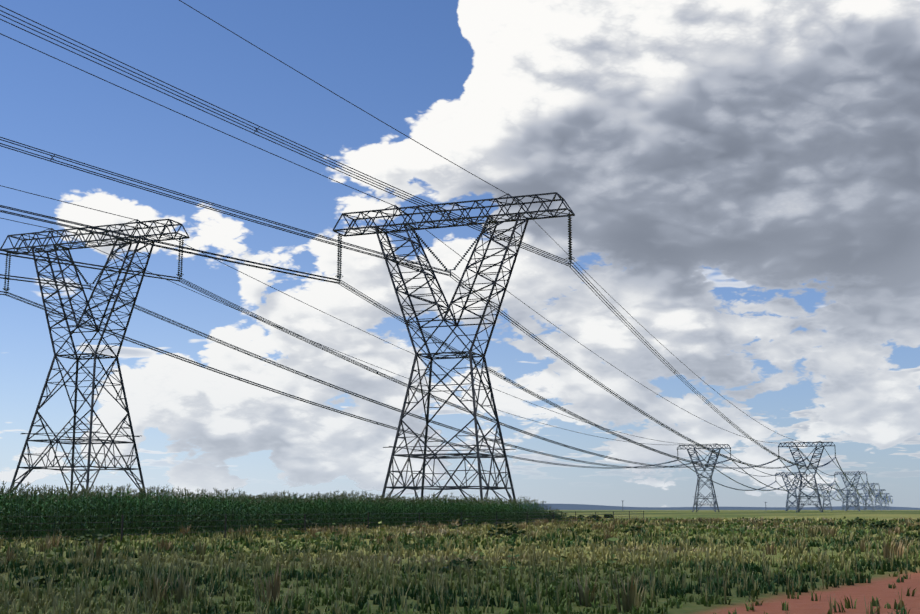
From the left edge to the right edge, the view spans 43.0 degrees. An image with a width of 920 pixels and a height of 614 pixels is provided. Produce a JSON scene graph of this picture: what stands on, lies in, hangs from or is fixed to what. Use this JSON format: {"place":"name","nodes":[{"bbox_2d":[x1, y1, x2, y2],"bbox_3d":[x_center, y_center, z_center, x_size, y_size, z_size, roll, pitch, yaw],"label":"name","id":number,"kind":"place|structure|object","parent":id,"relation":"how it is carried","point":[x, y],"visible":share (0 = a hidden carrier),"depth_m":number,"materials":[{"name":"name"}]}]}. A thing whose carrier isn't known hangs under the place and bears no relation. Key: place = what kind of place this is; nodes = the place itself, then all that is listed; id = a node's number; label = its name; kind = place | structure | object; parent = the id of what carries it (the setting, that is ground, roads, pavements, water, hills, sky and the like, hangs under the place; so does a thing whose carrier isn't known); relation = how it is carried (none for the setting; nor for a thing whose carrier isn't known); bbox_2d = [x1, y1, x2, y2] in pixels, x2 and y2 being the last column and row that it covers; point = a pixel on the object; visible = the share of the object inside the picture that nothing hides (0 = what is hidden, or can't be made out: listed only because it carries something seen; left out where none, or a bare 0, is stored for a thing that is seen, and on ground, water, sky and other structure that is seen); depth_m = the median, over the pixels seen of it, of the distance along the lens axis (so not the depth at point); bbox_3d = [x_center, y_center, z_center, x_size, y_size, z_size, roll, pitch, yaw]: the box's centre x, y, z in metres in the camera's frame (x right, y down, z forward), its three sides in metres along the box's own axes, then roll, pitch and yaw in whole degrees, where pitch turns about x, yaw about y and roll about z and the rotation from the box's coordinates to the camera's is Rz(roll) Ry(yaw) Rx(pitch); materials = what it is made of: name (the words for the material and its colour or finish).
{"place":"outdoors","nodes":[
{"label":"outdoors","id":0,"kind":"place"},
{"bbox_2d":[0,516,919,613],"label":"grass","id":1,"kind":"structure","parent":0,"point":[155,590],"depth_m":29.30,"materials":[{"name":"green plant"}]},
{"bbox_2d":[0,510,919,613],"bbox_3d":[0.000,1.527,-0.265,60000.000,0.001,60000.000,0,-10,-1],"label":"ground","id":2,"kind":"structure","parent":0,"point":[880,590],"depth_m":24.86,"materials":[{"name":"green plant"}]},
{"bbox_2d":[0,219,189,496],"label":"pylon","id":3,"kind":"object","parent":2,"relation":"on","point":[87,439],"visible":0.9,"depth_m":179.75,"materials":[{"name":"metal"}]},
{"bbox_2d":[0,0,835,468],"bbox_3d":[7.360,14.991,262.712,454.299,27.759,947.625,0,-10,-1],"label":"conductors","id":4,"kind":"object","parent":3,"relation":"hanging from","point":[692,388],"visible":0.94,"depth_m":166.02,"materials":[{"name":"metal"}]},
{"bbox_2d":[0,489,439,500],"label":"maize tops","id":5,"kind":"object","parent":2,"relation":"on","point":[189,496],"visible":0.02,"depth_m":86.35,"materials":[{"name":"green plant"}]},
{"bbox_2d":[1,494,501,536],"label":"maize canopy","id":6,"kind":"object","parent":2,"relation":"on","point":[153,519],"depth_m":79.11,"materials":[{"name":"green plant"}]},
{"bbox_2d":[0,481,569,540],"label":"maize plants","id":7,"kind":"object","parent":2,"relation":"on","point":[249,508],"visible":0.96,"depth_m":76.65,"materials":[{"name":"green plant"}]},
{"bbox_2d":[0,511,643,540],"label":"grass","id":8,"kind":"structure","parent":2,"relation":"on","point":[368,522],"depth_m":73.46,"materials":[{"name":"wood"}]},
{"bbox_2d":[333,192,574,521],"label":"pylon","id":9,"kind":"object","parent":2,"relation":"on","point":[471,357],"visible":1,"depth_m":152.56,"materials":[{"name":"metal"}]},
{"bbox_2d":[3,515,919,602],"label":"weeds","id":10,"kind":"object","parent":2,"relation":"on","point":[514,536],"visible":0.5,"depth_m":38.65,"materials":[{"name":"green plant"}]},
{"bbox_2d":[677,444,730,511],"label":"pylon","id":11,"kind":"object","parent":2,"relation":"on","point":[710,458],"visible":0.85,"depth_m":725.55,"materials":[{"name":"metal"}]},
{"bbox_2d":[775,472,806,510],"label":"pylon","id":12,"kind":"object","parent":2,"relation":"on","point":[788,497],"visible":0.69,"depth_m":1272.21,"materials":[{"name":"grey metal"}]},
{"bbox_2d":[678,441,892,503],"bbox_3d":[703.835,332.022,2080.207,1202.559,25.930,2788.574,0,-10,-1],"label":"conductors","id":13,"kind":"object","parent":12,"relation":"hanging from","point":[861,496],"visible":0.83,"depth_m":1133.86,"materials":[{"name":"metal"}]},
{"bbox_2d":[778,441,835,511],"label":"pylon","id":14,"kind":"object","parent":2,"relation":"on","point":[812,479],"visible":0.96,"depth_m":699.25,"materials":[{"name":"metal"}]},
{"bbox_2d":[819,483,836,510],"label":"pylon","id":15,"kind":"object","parent":2,"relation":"on","point":[823,504],"visible":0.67,"depth_m":1816.00,"materials":[{"name":"grey metal"}]},
{"bbox_2d":[839,489,851,509],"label":"pylon","id":16,"kind":"object","parent":2,"relation":"on","point":[844,497],"visible":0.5,"depth_m":2363.12,"materials":[{"name":"grey metal"}]},
{"bbox_2d":[834,471,866,510],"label":"pylon","id":17,"kind":"object","parent":2,"relation":"on","point":[850,486],"visible":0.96,"depth_m":1243.73,"materials":[{"name":"grey metal"}]},
{"bbox_2d":[849,493,862,509],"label":"pylon","id":18,"kind":"object","parent":2,"relation":"on","point":[858,498],"visible":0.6,"depth_m":2909.46,"materials":[{"name":"grey metal"}]},
{"bbox_2d":[858,483,879,510],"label":"pylon","id":19,"kind":"object","parent":2,"relation":"on","point":[865,504],"visible":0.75,"depth_m":1789.58,"materials":[{"name":"grey metal"}]},
{"bbox_2d":[869,489,885,509],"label":"pylon","id":20,"kind":"object","parent":2,"relation":"on","point":[878,497],"visible":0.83,"depth_m":2336.42,"materials":[{"name":"grey metal"}]},
{"bbox_2d":[876,493,889,509],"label":"pylon","id":21,"kind":"object","parent":2,"relation":"on","point":[883,501],"visible":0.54,"depth_m":2882.07,"materials":[{"name":"grey metal"}]},
{"bbox_2d":[0,0,919,506],"bbox_3d":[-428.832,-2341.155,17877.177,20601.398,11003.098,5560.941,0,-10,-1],"label":"cloud","id":22,"kind":"structure","parent":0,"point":[668,150],"depth_m":19498.46,"materials":[{"name":"white"}]},
{"bbox_2d":[0,0,919,507],"label":"sky","id":23,"kind":"structure","parent":0,"point":[392,60],"materials":[{"name":"blue"}]},
{"bbox_2d":[507,504,919,509],"bbox_3d":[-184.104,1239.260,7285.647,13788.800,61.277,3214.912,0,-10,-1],"label":"hills","id":24,"kind":"structure","parent":0,"point":[576,507],"depth_m":8715.33,"materials":[{"name":"blue"}]}
]}

